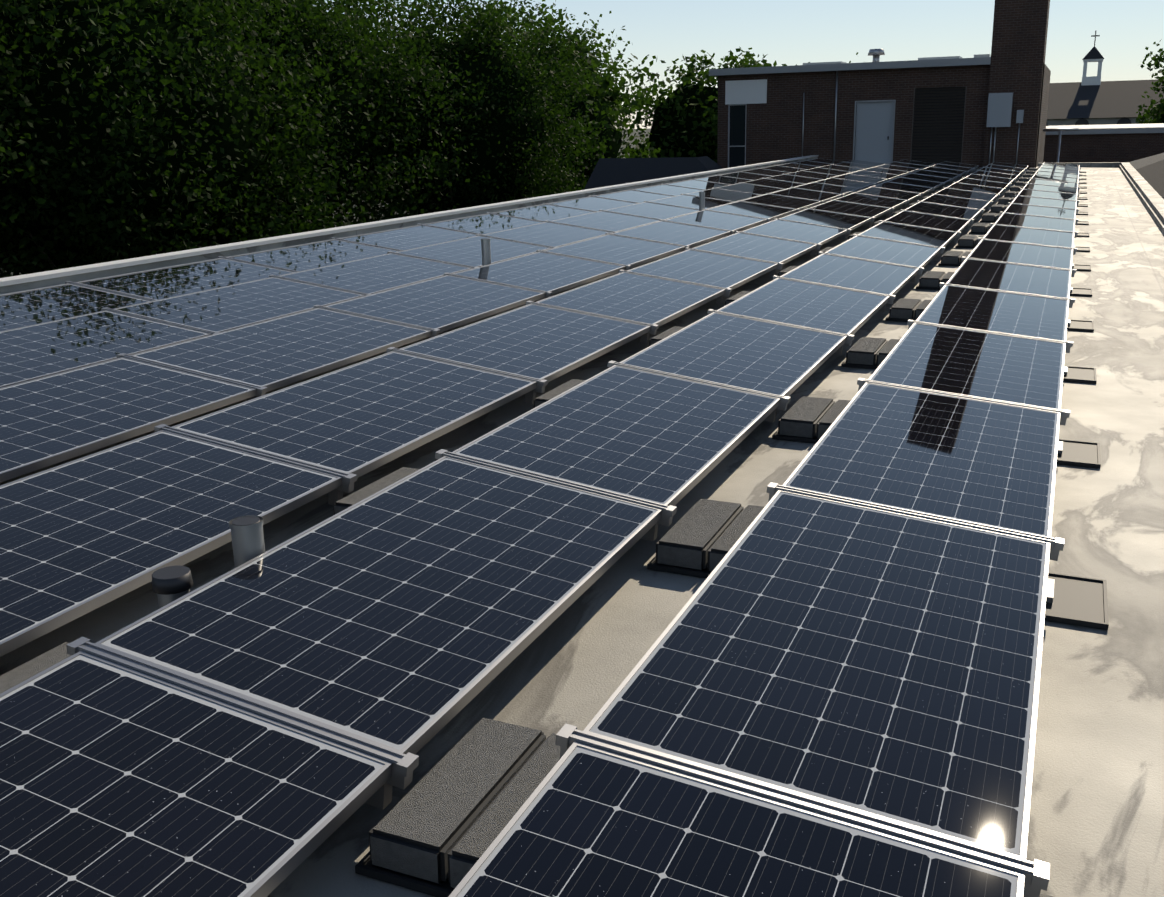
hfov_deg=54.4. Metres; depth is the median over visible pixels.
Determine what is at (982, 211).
clamp rail
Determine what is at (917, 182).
solar panel
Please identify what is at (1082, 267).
foot tray
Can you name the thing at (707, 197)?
clamp rail
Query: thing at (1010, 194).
ballast tray
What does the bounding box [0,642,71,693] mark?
ballast tray
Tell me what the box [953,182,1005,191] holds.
clamp rail
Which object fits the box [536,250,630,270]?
clamp rail
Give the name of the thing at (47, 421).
solar panel
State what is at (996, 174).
solar panel
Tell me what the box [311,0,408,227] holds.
tree
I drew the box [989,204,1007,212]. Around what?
ballast tray
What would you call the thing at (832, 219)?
solar panel
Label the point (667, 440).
solar panel
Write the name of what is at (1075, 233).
clamp rail
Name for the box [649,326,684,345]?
ballast tray
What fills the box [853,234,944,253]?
clamp rail
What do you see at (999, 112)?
penthouse electrical box
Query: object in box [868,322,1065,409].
solar panel
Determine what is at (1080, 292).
foot tray
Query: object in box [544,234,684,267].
solar panel
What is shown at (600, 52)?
tree
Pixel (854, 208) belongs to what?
solar panel
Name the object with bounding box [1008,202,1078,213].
clamp rail
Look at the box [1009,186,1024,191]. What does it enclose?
ballast tray
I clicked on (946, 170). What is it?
solar panel
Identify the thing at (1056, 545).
clamp rail
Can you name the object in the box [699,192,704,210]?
vent pipe
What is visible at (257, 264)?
clamp rail
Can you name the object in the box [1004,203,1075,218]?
solar panel
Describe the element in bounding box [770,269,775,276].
support
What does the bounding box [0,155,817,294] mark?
roof parapet
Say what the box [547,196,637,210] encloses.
solar panel
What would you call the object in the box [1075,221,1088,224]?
foot tray
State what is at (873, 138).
penthouse door
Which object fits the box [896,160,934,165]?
solar panel
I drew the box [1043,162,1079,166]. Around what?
solar panel
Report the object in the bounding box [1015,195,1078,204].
clamp rail
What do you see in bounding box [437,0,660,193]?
tree
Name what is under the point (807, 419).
ballast tray
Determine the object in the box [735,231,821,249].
clamp rail
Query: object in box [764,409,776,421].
support
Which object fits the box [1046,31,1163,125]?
church
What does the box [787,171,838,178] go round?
solar panel
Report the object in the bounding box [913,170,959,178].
solar panel
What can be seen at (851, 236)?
ballast tray
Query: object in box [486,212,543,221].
clamp rail
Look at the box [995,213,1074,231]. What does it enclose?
solar panel
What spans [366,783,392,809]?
support
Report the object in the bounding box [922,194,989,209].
solar panel
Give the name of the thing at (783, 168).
solar panel
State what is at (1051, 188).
solar panel
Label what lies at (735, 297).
ballast tray
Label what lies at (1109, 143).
building
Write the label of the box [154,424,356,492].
clamp rail
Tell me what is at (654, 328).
clamp rail
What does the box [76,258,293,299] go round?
solar panel
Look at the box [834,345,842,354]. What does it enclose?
support
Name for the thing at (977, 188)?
solar panel
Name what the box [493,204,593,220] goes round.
solar panel
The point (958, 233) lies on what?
clamp rail
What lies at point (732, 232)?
clamp rail
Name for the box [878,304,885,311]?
support
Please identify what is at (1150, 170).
house hip roof
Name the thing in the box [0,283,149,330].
solar panel
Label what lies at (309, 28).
tree
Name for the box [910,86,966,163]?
penthouse louvre
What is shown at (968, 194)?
solar panel
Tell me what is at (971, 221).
clamp rail
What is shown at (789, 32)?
sky
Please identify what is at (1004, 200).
ballast tray
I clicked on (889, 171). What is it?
solar panel
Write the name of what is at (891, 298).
clamp rail
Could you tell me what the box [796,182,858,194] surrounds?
solar panel
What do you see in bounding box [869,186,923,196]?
clamp rail
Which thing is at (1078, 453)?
foot tray
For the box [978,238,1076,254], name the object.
clamp rail
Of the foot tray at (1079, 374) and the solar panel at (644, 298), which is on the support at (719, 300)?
the solar panel at (644, 298)
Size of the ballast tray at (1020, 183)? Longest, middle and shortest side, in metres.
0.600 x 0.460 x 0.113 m
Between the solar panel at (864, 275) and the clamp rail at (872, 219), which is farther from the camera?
the clamp rail at (872, 219)
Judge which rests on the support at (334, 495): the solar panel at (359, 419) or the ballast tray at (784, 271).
the solar panel at (359, 419)
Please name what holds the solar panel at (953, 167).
on the support
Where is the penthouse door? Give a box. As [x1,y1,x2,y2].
[853,100,895,163]
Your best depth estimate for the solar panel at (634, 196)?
21.34 m
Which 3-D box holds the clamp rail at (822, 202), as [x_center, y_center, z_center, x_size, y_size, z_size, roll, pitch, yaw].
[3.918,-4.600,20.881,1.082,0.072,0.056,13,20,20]
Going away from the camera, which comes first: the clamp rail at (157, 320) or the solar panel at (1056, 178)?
the clamp rail at (157, 320)
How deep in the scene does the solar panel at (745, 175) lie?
28.43 m
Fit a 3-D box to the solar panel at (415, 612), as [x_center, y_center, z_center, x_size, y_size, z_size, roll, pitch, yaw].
[-0.518,0.411,3.833,0.992,0.040,1.956,13,20,20]
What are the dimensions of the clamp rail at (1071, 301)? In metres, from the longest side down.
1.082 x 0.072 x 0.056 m
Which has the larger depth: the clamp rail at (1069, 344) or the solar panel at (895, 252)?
the solar panel at (895, 252)
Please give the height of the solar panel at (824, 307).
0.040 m
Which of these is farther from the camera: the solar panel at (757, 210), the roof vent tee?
the roof vent tee
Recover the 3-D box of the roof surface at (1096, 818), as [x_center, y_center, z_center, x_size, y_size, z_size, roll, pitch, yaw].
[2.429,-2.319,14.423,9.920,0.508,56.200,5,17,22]
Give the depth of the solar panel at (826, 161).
37.28 m
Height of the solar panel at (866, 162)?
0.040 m
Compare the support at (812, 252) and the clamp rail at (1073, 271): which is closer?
the clamp rail at (1073, 271)
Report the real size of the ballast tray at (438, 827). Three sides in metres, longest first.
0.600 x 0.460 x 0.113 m
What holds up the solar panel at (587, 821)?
on the support
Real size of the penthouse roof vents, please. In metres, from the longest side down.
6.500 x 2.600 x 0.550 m
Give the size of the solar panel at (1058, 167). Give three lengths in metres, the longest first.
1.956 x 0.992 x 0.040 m
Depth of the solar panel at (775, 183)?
25.23 m
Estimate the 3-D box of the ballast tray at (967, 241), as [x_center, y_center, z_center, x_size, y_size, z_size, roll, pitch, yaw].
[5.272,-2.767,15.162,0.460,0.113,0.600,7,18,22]
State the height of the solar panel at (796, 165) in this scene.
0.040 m
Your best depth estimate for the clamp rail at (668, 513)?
4.67 m
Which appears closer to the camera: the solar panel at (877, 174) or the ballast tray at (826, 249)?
the ballast tray at (826, 249)
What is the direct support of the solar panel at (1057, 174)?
on the support
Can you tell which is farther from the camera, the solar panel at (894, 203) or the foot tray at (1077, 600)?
the solar panel at (894, 203)
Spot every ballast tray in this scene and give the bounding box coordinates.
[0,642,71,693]
[333,467,418,514]
[355,718,559,896]
[534,379,585,407]
[647,499,763,577]
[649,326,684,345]
[725,291,751,305]
[772,396,850,442]
[778,266,798,275]
[817,247,833,255]
[841,337,899,368]
[848,232,861,239]
[885,298,931,321]
[916,271,954,289]
[938,251,970,265]
[955,235,983,247]
[969,223,994,233]
[980,213,1000,222]
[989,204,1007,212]
[997,197,1014,204]
[1004,191,1019,197]
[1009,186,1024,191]
[1014,181,1027,186]
[1019,177,1031,181]
[1023,174,1032,177]
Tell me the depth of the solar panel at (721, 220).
16.43 m
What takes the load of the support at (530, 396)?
on the roof surface at (1096, 818)
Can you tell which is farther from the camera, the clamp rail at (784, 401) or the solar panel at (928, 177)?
the solar panel at (928, 177)
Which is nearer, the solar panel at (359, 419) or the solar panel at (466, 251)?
the solar panel at (359, 419)
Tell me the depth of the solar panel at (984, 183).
25.06 m
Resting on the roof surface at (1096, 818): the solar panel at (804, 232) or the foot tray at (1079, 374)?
the foot tray at (1079, 374)
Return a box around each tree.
[0,0,391,277]
[0,3,75,277]
[186,0,493,247]
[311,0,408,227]
[326,0,622,222]
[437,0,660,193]
[439,0,633,148]
[484,7,656,142]
[614,47,785,162]
[1136,39,1163,123]
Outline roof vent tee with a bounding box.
[1043,128,1078,162]
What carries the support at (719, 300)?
on the roof surface at (1096, 818)
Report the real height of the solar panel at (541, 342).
0.040 m
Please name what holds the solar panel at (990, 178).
on the support
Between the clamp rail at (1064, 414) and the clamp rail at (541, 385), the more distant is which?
the clamp rail at (541, 385)
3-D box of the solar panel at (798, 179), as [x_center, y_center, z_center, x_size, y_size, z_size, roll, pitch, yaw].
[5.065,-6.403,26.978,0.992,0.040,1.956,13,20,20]
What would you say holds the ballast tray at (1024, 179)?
on the roof surface at (1096, 818)
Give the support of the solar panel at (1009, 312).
on the support
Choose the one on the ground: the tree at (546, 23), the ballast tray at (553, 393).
the tree at (546, 23)
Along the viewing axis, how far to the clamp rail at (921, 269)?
11.72 m
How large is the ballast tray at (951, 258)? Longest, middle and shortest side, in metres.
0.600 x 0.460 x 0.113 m
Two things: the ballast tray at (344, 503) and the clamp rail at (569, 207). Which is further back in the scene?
the clamp rail at (569, 207)
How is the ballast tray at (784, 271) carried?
on the roof surface at (1096, 818)
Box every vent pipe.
[152,565,193,608]
[229,515,264,567]
[481,238,490,265]
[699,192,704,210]
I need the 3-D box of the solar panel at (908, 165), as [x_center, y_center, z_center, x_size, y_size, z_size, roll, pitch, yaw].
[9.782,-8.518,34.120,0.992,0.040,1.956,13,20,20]
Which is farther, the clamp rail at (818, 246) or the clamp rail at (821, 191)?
the clamp rail at (821, 191)
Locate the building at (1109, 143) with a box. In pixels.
[1043,123,1163,162]
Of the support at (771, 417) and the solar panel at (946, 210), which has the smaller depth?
the support at (771, 417)
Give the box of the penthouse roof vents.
[803,49,990,64]
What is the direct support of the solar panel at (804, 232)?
on the support at (812, 252)
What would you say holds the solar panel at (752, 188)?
on the support
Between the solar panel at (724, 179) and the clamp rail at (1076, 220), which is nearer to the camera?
the clamp rail at (1076, 220)
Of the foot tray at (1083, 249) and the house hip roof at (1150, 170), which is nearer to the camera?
the foot tray at (1083, 249)
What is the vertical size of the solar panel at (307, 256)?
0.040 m
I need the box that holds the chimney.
[983,0,1049,168]
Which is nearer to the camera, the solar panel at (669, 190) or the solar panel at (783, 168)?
the solar panel at (669, 190)
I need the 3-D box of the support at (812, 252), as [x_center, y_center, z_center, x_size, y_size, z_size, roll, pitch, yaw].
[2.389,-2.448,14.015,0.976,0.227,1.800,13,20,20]
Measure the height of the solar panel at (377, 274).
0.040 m
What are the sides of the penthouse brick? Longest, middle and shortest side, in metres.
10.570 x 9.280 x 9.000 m
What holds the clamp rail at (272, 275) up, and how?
on the support
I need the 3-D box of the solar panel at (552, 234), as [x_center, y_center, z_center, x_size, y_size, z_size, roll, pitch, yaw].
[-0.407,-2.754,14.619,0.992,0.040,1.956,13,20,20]
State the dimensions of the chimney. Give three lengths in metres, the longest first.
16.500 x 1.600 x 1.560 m
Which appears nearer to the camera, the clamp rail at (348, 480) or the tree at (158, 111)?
the clamp rail at (348, 480)
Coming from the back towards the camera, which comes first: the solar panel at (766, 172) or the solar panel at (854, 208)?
the solar panel at (766, 172)
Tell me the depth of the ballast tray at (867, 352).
7.91 m
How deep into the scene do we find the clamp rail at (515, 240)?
13.73 m
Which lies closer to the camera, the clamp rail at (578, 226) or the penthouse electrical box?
the clamp rail at (578, 226)
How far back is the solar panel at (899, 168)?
32.40 m
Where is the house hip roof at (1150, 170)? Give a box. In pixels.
[1129,153,1163,198]
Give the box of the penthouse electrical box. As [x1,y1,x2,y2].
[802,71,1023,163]
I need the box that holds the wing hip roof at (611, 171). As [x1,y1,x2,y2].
[584,156,723,189]
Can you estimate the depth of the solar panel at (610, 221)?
16.34 m
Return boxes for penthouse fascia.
[709,57,990,76]
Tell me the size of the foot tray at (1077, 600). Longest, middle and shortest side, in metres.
0.420 x 0.360 x 0.150 m
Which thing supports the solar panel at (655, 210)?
on the support
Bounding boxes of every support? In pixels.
[328,489,342,504]
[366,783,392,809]
[525,391,535,403]
[640,334,648,343]
[642,523,657,540]
[716,296,723,304]
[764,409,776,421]
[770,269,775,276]
[810,249,814,255]
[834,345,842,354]
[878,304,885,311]
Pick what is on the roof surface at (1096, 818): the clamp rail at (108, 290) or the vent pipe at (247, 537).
the vent pipe at (247, 537)
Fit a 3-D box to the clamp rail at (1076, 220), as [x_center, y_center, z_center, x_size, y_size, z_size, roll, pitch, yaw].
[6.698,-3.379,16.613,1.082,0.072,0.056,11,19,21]
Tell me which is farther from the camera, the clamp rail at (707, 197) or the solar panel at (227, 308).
the clamp rail at (707, 197)
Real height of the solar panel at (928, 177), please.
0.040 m
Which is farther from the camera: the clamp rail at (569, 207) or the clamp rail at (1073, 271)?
the clamp rail at (569, 207)
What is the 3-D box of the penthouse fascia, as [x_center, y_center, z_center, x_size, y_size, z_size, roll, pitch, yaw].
[10.523,-13.912,41.807,9.260,0.220,9.480,5,17,22]
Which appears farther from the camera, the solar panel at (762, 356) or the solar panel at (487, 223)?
the solar panel at (487, 223)
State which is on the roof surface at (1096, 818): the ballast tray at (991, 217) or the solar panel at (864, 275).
the ballast tray at (991, 217)
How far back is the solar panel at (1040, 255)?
12.14 m
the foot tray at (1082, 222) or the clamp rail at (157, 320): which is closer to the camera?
the clamp rail at (157, 320)
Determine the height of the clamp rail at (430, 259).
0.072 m
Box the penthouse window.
[725,79,766,167]
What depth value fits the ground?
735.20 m
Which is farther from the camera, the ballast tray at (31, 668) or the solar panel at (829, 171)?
the solar panel at (829, 171)
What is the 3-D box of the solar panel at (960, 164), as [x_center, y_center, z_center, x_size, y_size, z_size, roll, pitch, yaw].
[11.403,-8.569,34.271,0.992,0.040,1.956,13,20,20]
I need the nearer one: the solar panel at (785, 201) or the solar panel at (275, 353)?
the solar panel at (275, 353)
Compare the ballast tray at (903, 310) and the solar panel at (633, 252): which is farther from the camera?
the solar panel at (633, 252)
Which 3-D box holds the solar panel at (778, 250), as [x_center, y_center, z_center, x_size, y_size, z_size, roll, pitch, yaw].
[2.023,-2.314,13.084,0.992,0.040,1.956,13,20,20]
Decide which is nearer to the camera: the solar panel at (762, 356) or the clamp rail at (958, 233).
the solar panel at (762, 356)
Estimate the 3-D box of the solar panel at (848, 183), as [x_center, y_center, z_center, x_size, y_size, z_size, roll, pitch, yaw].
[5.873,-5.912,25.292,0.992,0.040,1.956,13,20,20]
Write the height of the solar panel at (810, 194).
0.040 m
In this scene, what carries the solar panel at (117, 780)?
on the support
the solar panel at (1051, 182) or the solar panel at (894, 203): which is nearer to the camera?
the solar panel at (894, 203)
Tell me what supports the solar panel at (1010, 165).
on the support
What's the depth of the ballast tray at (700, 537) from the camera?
4.42 m
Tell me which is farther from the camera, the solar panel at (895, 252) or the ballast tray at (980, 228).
the ballast tray at (980, 228)
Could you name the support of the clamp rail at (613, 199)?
on the support
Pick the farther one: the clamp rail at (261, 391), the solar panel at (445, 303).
the solar panel at (445, 303)
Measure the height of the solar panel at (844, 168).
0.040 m
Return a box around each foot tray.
[1045,572,1108,629]
[1057,439,1100,467]
[1063,366,1096,383]
[1067,319,1093,331]
[1069,287,1091,296]
[1072,264,1090,270]
[1073,246,1089,251]
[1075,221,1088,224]
[1076,204,1087,206]
[1076,212,1087,214]
[1077,197,1087,199]
[1077,233,1088,236]
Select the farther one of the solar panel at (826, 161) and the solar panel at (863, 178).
the solar panel at (826, 161)
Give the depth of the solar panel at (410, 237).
14.22 m
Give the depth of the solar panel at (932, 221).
16.16 m
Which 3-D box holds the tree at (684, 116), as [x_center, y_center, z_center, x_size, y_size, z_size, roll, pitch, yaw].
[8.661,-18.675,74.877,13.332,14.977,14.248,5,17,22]
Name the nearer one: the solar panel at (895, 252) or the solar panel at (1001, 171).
the solar panel at (895, 252)
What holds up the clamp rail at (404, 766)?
on the support at (381, 798)
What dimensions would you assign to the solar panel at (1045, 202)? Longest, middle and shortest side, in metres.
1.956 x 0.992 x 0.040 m
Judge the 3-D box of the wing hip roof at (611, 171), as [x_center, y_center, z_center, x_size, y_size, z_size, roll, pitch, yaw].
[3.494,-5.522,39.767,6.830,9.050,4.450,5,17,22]
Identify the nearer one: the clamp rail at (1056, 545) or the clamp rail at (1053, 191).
the clamp rail at (1056, 545)
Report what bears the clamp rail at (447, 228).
on the support
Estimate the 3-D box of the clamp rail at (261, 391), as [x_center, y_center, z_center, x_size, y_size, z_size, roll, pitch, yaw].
[-2.335,-0.429,6.757,1.082,0.072,0.056,13,20,20]
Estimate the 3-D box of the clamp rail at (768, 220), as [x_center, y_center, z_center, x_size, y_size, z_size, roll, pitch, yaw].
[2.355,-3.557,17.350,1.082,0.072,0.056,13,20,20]
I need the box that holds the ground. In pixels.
[4,129,650,277]
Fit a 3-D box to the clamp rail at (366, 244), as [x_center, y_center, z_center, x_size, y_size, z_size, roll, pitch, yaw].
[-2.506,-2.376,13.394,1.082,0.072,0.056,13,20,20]
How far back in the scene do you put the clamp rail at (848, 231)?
15.66 m
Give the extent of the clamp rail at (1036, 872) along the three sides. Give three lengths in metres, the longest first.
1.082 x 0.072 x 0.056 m
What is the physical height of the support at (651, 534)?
0.227 m
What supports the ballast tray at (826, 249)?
on the roof surface at (1096, 818)
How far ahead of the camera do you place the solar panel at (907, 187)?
23.69 m
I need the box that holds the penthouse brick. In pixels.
[717,63,1050,167]
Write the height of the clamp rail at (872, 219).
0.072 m
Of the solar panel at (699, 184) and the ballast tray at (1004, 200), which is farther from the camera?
the solar panel at (699, 184)
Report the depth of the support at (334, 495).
5.00 m
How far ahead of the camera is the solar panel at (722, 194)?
21.72 m
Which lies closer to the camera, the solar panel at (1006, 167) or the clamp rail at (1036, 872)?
the clamp rail at (1036, 872)
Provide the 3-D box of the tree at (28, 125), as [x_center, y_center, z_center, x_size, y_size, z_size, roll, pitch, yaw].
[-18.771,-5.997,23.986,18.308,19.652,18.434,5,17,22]
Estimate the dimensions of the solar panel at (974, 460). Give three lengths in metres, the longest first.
1.956 x 0.992 x 0.040 m
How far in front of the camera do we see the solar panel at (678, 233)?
14.64 m
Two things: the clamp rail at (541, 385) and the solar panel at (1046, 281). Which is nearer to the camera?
the clamp rail at (541, 385)
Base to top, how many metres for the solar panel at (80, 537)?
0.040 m
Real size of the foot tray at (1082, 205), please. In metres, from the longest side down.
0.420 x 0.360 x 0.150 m
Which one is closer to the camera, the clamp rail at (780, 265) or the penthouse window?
the clamp rail at (780, 265)
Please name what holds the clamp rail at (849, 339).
on the support at (839, 351)
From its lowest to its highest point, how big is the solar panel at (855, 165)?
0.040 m
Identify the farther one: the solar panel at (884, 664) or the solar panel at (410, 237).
the solar panel at (410, 237)
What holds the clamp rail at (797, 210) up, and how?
on the support
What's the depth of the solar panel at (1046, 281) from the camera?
10.36 m
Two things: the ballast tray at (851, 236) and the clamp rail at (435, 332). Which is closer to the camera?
the clamp rail at (435, 332)
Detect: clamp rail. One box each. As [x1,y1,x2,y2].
[65,281,154,300]
[66,637,418,789]
[101,307,219,333]
[117,353,267,398]
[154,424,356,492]
[218,256,298,271]
[269,274,369,295]
[313,305,439,338]
[330,237,403,250]
[387,251,476,267]
[387,347,547,392]
[417,223,482,234]
[435,449,676,525]
[444,273,552,298]
[476,234,555,247]
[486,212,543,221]
[526,301,658,334]
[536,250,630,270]
[542,203,597,211]
[544,220,614,232]
[555,724,1049,896]
[588,195,636,202]
[599,210,662,219]
[605,233,689,250]
[607,360,790,410]
[619,270,731,296]
[644,201,698,209]
[659,219,734,235]
[681,194,735,201]
[685,247,782,269]
[702,209,770,222]
[707,309,854,345]
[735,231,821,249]
[737,200,799,212]
[766,193,823,204]
[766,482,1063,560]
[773,275,895,303]
[774,218,851,234]
[790,187,843,196]
[805,208,874,221]
[819,252,923,274]
[830,199,893,211]
[851,192,909,203]
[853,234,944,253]
[857,378,1069,425]
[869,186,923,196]
[879,220,960,237]
[884,181,934,190]
[900,209,973,224]
[907,320,1072,352]
[917,201,983,213]
[931,193,992,204]
[939,282,1074,307]
[943,187,999,197]
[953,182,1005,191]
[961,257,1076,276]
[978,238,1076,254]
[990,223,1077,237]
[1000,212,1078,224]
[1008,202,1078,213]
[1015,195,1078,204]
[1020,188,1079,197]
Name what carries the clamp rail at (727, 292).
on the support at (719, 300)
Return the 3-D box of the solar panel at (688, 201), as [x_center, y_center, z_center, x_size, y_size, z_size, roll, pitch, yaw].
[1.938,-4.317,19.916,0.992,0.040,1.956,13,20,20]
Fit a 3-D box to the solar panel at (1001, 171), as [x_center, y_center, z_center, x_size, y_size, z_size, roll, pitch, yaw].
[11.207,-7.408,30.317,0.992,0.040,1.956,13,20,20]
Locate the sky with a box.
[313,0,1163,128]
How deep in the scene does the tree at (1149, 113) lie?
87.45 m
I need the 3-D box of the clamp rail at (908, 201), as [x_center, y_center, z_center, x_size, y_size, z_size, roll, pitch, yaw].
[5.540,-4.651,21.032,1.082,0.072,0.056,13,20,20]
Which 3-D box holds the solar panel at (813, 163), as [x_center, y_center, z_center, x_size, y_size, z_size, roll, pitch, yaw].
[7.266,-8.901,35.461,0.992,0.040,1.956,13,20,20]
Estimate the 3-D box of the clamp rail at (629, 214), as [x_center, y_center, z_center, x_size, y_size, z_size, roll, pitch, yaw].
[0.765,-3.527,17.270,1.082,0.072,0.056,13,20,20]
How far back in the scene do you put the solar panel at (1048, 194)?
21.04 m
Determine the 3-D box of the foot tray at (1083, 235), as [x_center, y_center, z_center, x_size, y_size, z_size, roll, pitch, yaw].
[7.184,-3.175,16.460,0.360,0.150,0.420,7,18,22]
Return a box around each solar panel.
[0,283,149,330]
[0,310,211,387]
[0,357,255,482]
[0,430,341,656]
[0,651,391,896]
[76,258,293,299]
[94,456,661,753]
[115,277,364,331]
[131,308,431,390]
[173,351,536,477]
[228,239,398,270]
[279,253,472,293]
[325,275,545,332]
[338,225,475,249]
[396,235,551,266]
[400,303,650,382]
[426,213,542,233]
[449,741,1024,896]
[452,365,780,505]
[453,252,625,294]
[483,222,613,246]
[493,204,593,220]
[537,272,725,326]
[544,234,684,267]
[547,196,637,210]
[552,211,658,231]
[583,490,1049,859]
[595,190,672,202]
[605,202,698,219]
[611,221,730,247]
[619,312,846,395]
[627,249,777,289]
[632,184,702,195]
[648,194,733,208]
[667,179,727,189]
[667,210,766,230]
[687,188,761,201]
[692,232,816,263]
[696,175,751,184]
[707,201,796,219]
[716,278,888,334]
[718,183,784,194]
[721,172,771,179]
[741,168,789,175]
[741,219,846,244]
[742,194,820,209]
[743,178,804,188]
[762,165,806,171]
[767,174,823,183]
[770,188,841,201]
[779,163,819,168]
[779,209,871,229]
[780,253,918,294]
[783,382,1059,536]
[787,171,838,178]
[793,160,829,165]
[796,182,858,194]
[804,167,851,174]
[808,158,842,163]
[811,200,890,217]
[817,178,874,188]
[821,165,863,171]
[825,235,940,267]
[833,162,875,168]
[833,174,887,183]
[834,193,906,208]
[847,160,884,165]
[849,170,899,179]
[855,187,920,200]
[858,222,956,246]
[864,167,909,175]
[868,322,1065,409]
[873,182,932,193]
[876,164,918,171]
[885,211,970,231]
[888,162,926,168]
[889,177,942,187]
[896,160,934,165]
[901,173,951,182]
[905,202,980,218]
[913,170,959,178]
[916,285,1068,340]
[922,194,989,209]
[923,167,966,174]
[932,164,972,170]
[935,188,996,200]
[939,161,978,167]
[947,183,1003,193]
[947,258,1070,297]
[957,178,1008,187]
[965,174,1013,182]
[968,239,1072,268]
[973,170,1017,178]
[980,167,1021,174]
[983,224,1073,247]
[985,164,1024,171]
[991,162,1027,167]
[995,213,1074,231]
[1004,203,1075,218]
[1012,196,1076,208]
[1018,189,1076,200]
[1023,183,1077,192]
[1028,179,1077,187]
[1032,175,1078,181]
[1035,171,1078,177]
[1038,168,1078,173]
[1041,165,1078,170]
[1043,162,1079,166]
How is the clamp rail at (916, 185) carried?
on the support
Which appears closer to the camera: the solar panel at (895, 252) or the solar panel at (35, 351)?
the solar panel at (35, 351)
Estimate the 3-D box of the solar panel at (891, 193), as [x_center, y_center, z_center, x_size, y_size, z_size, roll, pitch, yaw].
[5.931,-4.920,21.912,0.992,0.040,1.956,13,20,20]
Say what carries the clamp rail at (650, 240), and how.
on the support
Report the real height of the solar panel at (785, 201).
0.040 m
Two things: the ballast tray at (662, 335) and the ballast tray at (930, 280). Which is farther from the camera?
the ballast tray at (930, 280)
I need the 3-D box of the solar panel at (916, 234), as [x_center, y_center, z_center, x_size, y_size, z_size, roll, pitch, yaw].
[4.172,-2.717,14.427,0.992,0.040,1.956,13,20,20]
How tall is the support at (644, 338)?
0.227 m
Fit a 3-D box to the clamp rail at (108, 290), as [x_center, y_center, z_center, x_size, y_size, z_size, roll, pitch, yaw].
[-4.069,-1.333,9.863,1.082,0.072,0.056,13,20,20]
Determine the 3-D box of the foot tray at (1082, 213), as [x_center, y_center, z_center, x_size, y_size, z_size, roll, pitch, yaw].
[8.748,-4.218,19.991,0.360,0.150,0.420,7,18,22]
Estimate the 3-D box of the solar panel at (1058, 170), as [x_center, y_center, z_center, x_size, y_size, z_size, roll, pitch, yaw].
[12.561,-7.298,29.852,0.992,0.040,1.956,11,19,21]
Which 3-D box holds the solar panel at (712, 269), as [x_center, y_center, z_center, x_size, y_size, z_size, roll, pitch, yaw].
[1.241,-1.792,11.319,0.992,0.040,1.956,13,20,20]
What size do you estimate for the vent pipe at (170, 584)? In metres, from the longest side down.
0.320 x 0.280 x 0.273 m
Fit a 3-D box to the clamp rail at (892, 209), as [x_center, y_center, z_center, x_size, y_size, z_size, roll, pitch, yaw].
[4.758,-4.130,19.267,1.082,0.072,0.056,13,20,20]
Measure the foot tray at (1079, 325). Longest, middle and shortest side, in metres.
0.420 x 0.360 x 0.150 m
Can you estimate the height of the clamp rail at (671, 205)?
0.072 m
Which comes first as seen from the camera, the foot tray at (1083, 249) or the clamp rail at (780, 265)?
the clamp rail at (780, 265)
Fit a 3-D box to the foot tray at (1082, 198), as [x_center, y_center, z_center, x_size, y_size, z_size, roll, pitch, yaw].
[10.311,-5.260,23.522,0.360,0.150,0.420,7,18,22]
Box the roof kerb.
[1038,162,1163,234]
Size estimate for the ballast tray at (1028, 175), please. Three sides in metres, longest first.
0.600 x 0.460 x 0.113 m
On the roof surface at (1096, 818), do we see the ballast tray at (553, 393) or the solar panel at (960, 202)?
the ballast tray at (553, 393)
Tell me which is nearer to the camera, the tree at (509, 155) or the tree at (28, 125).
the tree at (28, 125)
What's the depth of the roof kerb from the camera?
24.75 m
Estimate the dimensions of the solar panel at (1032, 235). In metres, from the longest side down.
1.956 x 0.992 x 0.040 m
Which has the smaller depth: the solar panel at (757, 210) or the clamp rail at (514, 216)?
the clamp rail at (514, 216)
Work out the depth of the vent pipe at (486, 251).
11.35 m
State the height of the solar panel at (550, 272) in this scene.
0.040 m
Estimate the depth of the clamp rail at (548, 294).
10.23 m
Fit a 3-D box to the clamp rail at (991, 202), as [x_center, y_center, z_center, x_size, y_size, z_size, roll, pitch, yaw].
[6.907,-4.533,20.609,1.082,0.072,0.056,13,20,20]
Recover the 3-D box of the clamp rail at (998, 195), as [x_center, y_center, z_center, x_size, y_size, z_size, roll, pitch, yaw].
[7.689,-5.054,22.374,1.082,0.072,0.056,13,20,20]
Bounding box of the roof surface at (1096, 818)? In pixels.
[0,166,1163,896]

